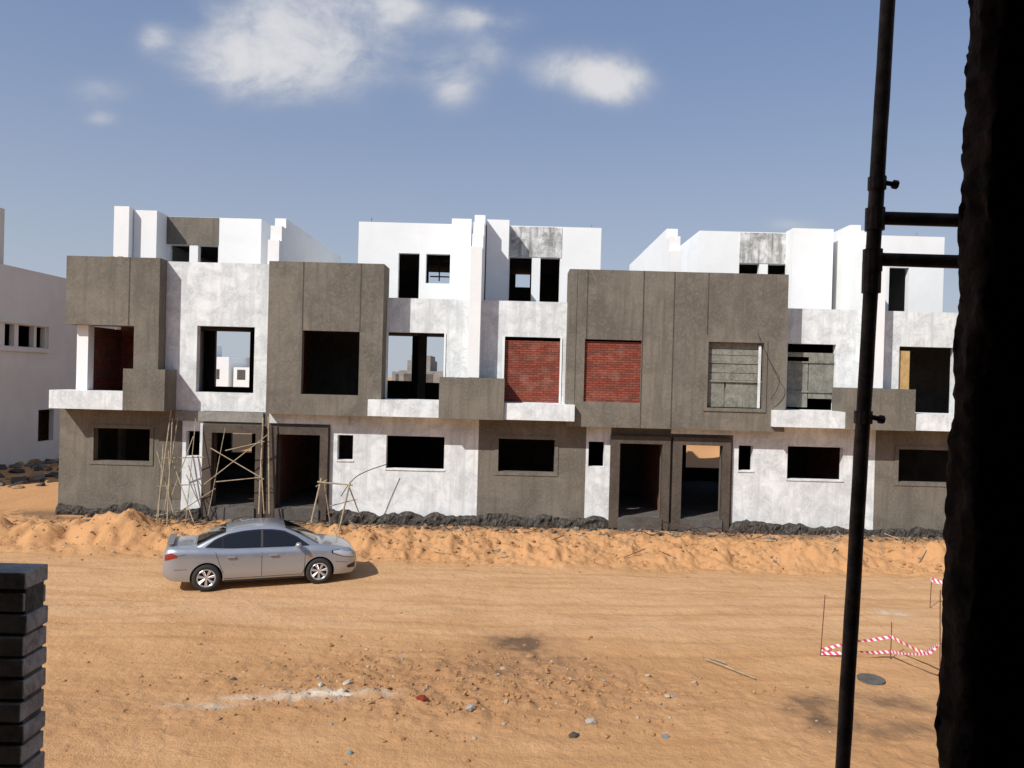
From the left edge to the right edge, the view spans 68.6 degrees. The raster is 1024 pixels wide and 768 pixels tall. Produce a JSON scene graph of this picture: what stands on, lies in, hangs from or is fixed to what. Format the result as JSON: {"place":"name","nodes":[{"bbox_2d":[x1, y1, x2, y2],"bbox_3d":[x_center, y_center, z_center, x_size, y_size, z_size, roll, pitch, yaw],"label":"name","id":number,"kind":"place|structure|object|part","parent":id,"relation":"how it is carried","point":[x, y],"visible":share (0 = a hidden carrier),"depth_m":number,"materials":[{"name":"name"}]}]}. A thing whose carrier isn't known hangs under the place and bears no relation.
{"place":"outdoors","nodes":[
{"label":"outdoors","id":0,"kind":"place"},
{"bbox_2d":[0,563,47,767],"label":"brick stub wall","id":1,"kind":"structure","parent":0,"point":[23,620],"depth_m":2.29,"materials":[{"name":"grey brick"}]},
{"bbox_2d":[0,377,945,767],"bbox_3d":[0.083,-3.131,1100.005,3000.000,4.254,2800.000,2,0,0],"label":"ground","id":2,"kind":"structure","parent":0,"point":[106,607],"depth_m":14.75,"materials":[{"name":"orange sand"}]},
{"bbox_2d":[0,459,58,488],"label":"debris pile","id":3,"kind":"object","parent":2,"relation":"on","point":[38,475],"visible":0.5,"depth_m":33.59,"materials":[{"name":"stone"}]},
{"bbox_2d":[0,208,114,466],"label":"neighbour house","id":4,"kind":"structure","parent":2,"relation":"on","point":[38,348],"depth_m":38.09,"materials":[{"name":"beige paint"}]},
{"bbox_2d":[156,513,215,525],"bbox_3d":[-10.416,4.341,23.931,2.056,0.302,0.454,2,0,0],"label":"loose cable","id":5,"kind":"object","parent":2,"relation":"on","point":[189,521],"visible":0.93,"depth_m":23.88,"materials":[{"name":"black rubber"}]},
{"bbox_2d":[154,410,269,526],"bbox_3d":[-9.683,2.895,24.119,3.700,4.002,1.235,2,0,0],"label":"timber scaffold","id":6,"kind":"object","parent":2,"relation":"on","point":[169,485],"visible":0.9,"depth_m":24.41,"materials":[{"name":"brown wood"}]},
{"bbox_2d":[163,518,355,590],"bbox_3d":[-6.387,4.249,19.270,4.615,1.502,2.060,1,0,-20],"label":"parked car","id":7,"kind":"object","parent":2,"relation":"on","point":[256,549],"visible":1,"depth_m":18.53,"materials":[{"name":"silver metal"}]},
{"bbox_3d":[-7.524,3.738,18.842,0.650,0.328,1.282,1,0,-20],"label":"rear window","id":8,"kind":"part","parent":7,"relation":"part of","materials":[{"name":"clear glass"}]},
{"bbox_2d":[232,516,303,521],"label":"loose cable","id":9,"kind":"object","parent":2,"relation":"on","point":[253,517],"visible":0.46,"depth_m":24.47,"materials":[{"name":"black plastic"}]},
{"bbox_2d":[279,517,340,525],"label":"loose cable","id":10,"kind":"object","parent":2,"relation":"on","point":[314,522],"visible":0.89,"depth_m":23.69,"materials":[{"name":"black plastic"}]},
{"bbox_2d":[216,346,442,386],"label":"distant houses","id":11,"kind":"structure","parent":2,"relation":"on","point":[232,372],"depth_m":121.86,"materials":[{"name":"beige paint"}]},
{"bbox_2d":[310,478,360,531],"bbox_3d":[-5.545,3.759,23.625,1.387,1.599,1.243,2,0,0],"label":"timber trestle","id":12,"kind":"object","parent":2,"relation":"on","point":[320,482],"visible":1,"depth_m":23.46,"materials":[{"name":"brown wood"}]},
{"bbox_2d":[341,464,386,495],"bbox_3d":[-4.773,3.109,24.277,1.480,1.010,0.122,1,0,-24],"label":"bent hose","id":13,"kind":"object","parent":12,"relation":"on","point":[362,473],"visible":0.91,"depth_m":24.21,"materials":[{"name":"black rubber"}]},
{"bbox_2d":[425,519,487,529],"bbox_3d":[-1.778,4.589,24.387,2.158,0.335,0.291,2,0,0],"label":"loose cable","id":14,"kind":"object","parent":2,"relation":"on","point":[457,524],"visible":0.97,"depth_m":24.39,"materials":[{"name":"black plastic"}]},
{"bbox_2d":[1,514,944,764],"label":"rubble stones","id":15,"kind":"object","parent":2,"relation":"on","point":[573,734],"visible":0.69,"depth_m":13.33,"materials":[{"name":"stone"}]},
{"bbox_2d":[55,502,942,537],"bbox_3d":[5.124,4.785,24.889,40.500,0.760,0.281,2,0,0],"label":"footing","id":16,"kind":"object","parent":2,"relation":"on","point":[408,518],"visible":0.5,"depth_m":24.93,"materials":[{"name":"grey concrete"}]},
{"bbox_2d":[58,408,949,532],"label":"ground floor walls","id":17,"kind":"structure","parent":2,"relation":"on","point":[470,478],"depth_m":25.02,"materials":[{"name":"paint"}]},
{"bbox_2d":[492,520,555,529],"bbox_3d":[0.393,4.622,24.581,2.129,0.298,0.282,2,0,0],"label":"loose cable","id":18,"kind":"object","parent":2,"relation":"on","point":[521,524],"visible":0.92,"depth_m":24.52,"materials":[{"name":"black plastic"}]},
{"bbox_2d":[98,326,950,516],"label":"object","id":19,"kind":"structure","parent":2,"relation":"on","point":[333,363],"depth_m":30.02,"materials":[{"name":"concrete"}]},
{"bbox_2d":[49,256,957,431],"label":"first floor walls","id":20,"kind":"structure","parent":19,"relation":"on","point":[159,312],"depth_m":24.50,"materials":[{"name":"white paint"}]},
{"bbox_2d":[504,340,909,402],"bbox_3d":[6.586,-0.260,25.068,13.706,2.080,0.940,2,0,0],"label":"brick infill","id":21,"kind":"object","parent":20,"relation":"on","point":[612,370],"visible":0.83,"depth_m":25.39,"materials":[{"name":"brick"}]},
{"bbox_2d":[758,334,779,399],"bbox_3d":[8.287,-0.570,24.284,0.724,2.160,0.109,2,0,18],"label":"loose cable","id":22,"kind":"object","parent":20,"relation":"attached to","point":[772,366],"visible":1,"depth_m":24.24,"materials":[{"name":"black plastic"}]},
{"bbox_2d":[707,342,834,407],"bbox_3d":[8.642,-0.276,24.997,4.582,2.162,0.578,1,0,-15],"label":"window boarding","id":23,"kind":"object","parent":20,"relation":"on","point":[816,378],"depth_m":24.65,"materials":[{"name":"grey wood"}]},
{"bbox_2d":[108,206,944,311],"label":"top floor walls","id":24,"kind":"structure","parent":19,"relation":"on","point":[410,256],"depth_m":27.96,"materials":[{"name":"white paint"}]},
{"bbox_2d":[267,215,885,510],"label":"party walls","id":25,"kind":"structure","parent":19,"relation":"on","point":[289,241],"depth_m":26.95,"materials":[{"name":"white paint"}]},
{"bbox_2d":[498,521,556,532],"bbox_3d":[0.510,4.579,24.013,1.943,0.343,0.285,1,0,-3],"label":"loose cable","id":26,"kind":"object","parent":2,"relation":"on","point":[529,531],"visible":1,"depth_m":23.97,"materials":[{"name":"black rubber"}]},
{"bbox_2d":[195,519,926,564],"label":"scrap sticks","id":27,"kind":"object","parent":2,"relation":"on","point":[660,551],"visible":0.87,"depth_m":22.89,"materials":[{"name":"brown wood"}]},
{"bbox_2d":[630,527,691,536],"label":"loose cable","id":28,"kind":"object","parent":2,"relation":"on","point":[659,532],"visible":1,"depth_m":23.89,"materials":[{"name":"black plastic"}]},
{"bbox_2d":[635,521,698,533],"bbox_3d":[5.042,4.660,24.421,2.061,0.374,0.342,2,0,0],"label":"loose cable","id":29,"kind":"object","parent":2,"relation":"on","point":[670,523],"visible":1,"depth_m":24.35,"materials":[{"name":"black rubber"}]},
{"bbox_2d":[684,523,738,533],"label":"loose cable","id":30,"kind":"object","parent":2,"relation":"on","point":[711,529],"visible":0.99,"depth_m":24.36,"materials":[{"name":"black rubber"}]},
{"bbox_2d":[679,526,743,535],"bbox_3d":[6.510,4.776,24.363,2.188,0.341,0.205,1,0,-6],"label":"loose cable","id":31,"kind":"object","parent":2,"relation":"on","point":[714,529],"visible":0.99,"depth_m":24.35,"materials":[{"name":"black plastic"}]},
{"bbox_2d":[705,658,755,678],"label":"timber sticks","id":32,"kind":"object","parent":2,"relation":"on","point":[730,668],"visible":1,"depth_m":13.91,"materials":[{"name":"beige wood"}]},
{"bbox_2d":[736,529,793,539],"bbox_3d":[8.148,4.822,23.775,2.042,0.372,0.234,2,0,5],"label":"loose cable","id":33,"kind":"object","parent":2,"relation":"on","point":[765,534],"visible":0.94,"depth_m":23.78,"materials":[{"name":"black plastic"}]},
{"bbox_2d":[857,673,885,685],"bbox_3d":[6.558,5.407,13.721,0.480,0.060,0.480,2,0,0],"label":"manhole cover","id":34,"kind":"object","parent":2,"relation":"on","point":[871,679],"visible":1,"depth_m":13.67,"materials":[{"name":"metal"}]},
{"bbox_2d":[820,577,941,669],"bbox_3d":[9.066,4.604,16.270,6.283,1.851,2.135,1,1,-45],"label":"barrier tape","id":35,"kind":"object","parent":2,"relation":"on","point":[931,650],"visible":0.67,"depth_m":14.77,"materials":[{"name":"plastic"}]},
{"bbox_2d":[835,0,958,767],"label":"scaffold pole","id":36,"kind":"object","parent":2,"relation":"on","point":[875,258],"visible":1,"depth_m":2.38,"materials":[{"name":"metal"}]},
{"bbox_2d":[914,529,941,541],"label":"loose cable","id":37,"kind":"object","parent":2,"relation":"on","point":[925,530],"visible":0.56,"depth_m":24.31,"materials":[{"name":"black plastic"}]},
{"bbox_2d":[0,0,969,376],"label":"sky","id":38,"kind":"structure","parent":0,"point":[634,121],"materials":[{"name":"blue"}]},
{"bbox_3d":[-0.027,1.022,-3.193,24.000,8.800,9.600,2,0,0],"label":"shell","id":39,"kind":"object","parent":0,"visible":0},
{"bbox_2d":[934,0,1023,767],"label":"window jamb","id":40,"kind":"object","parent":39,"relation":"attached to","point":[979,721],"depth_m":1.45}
]}

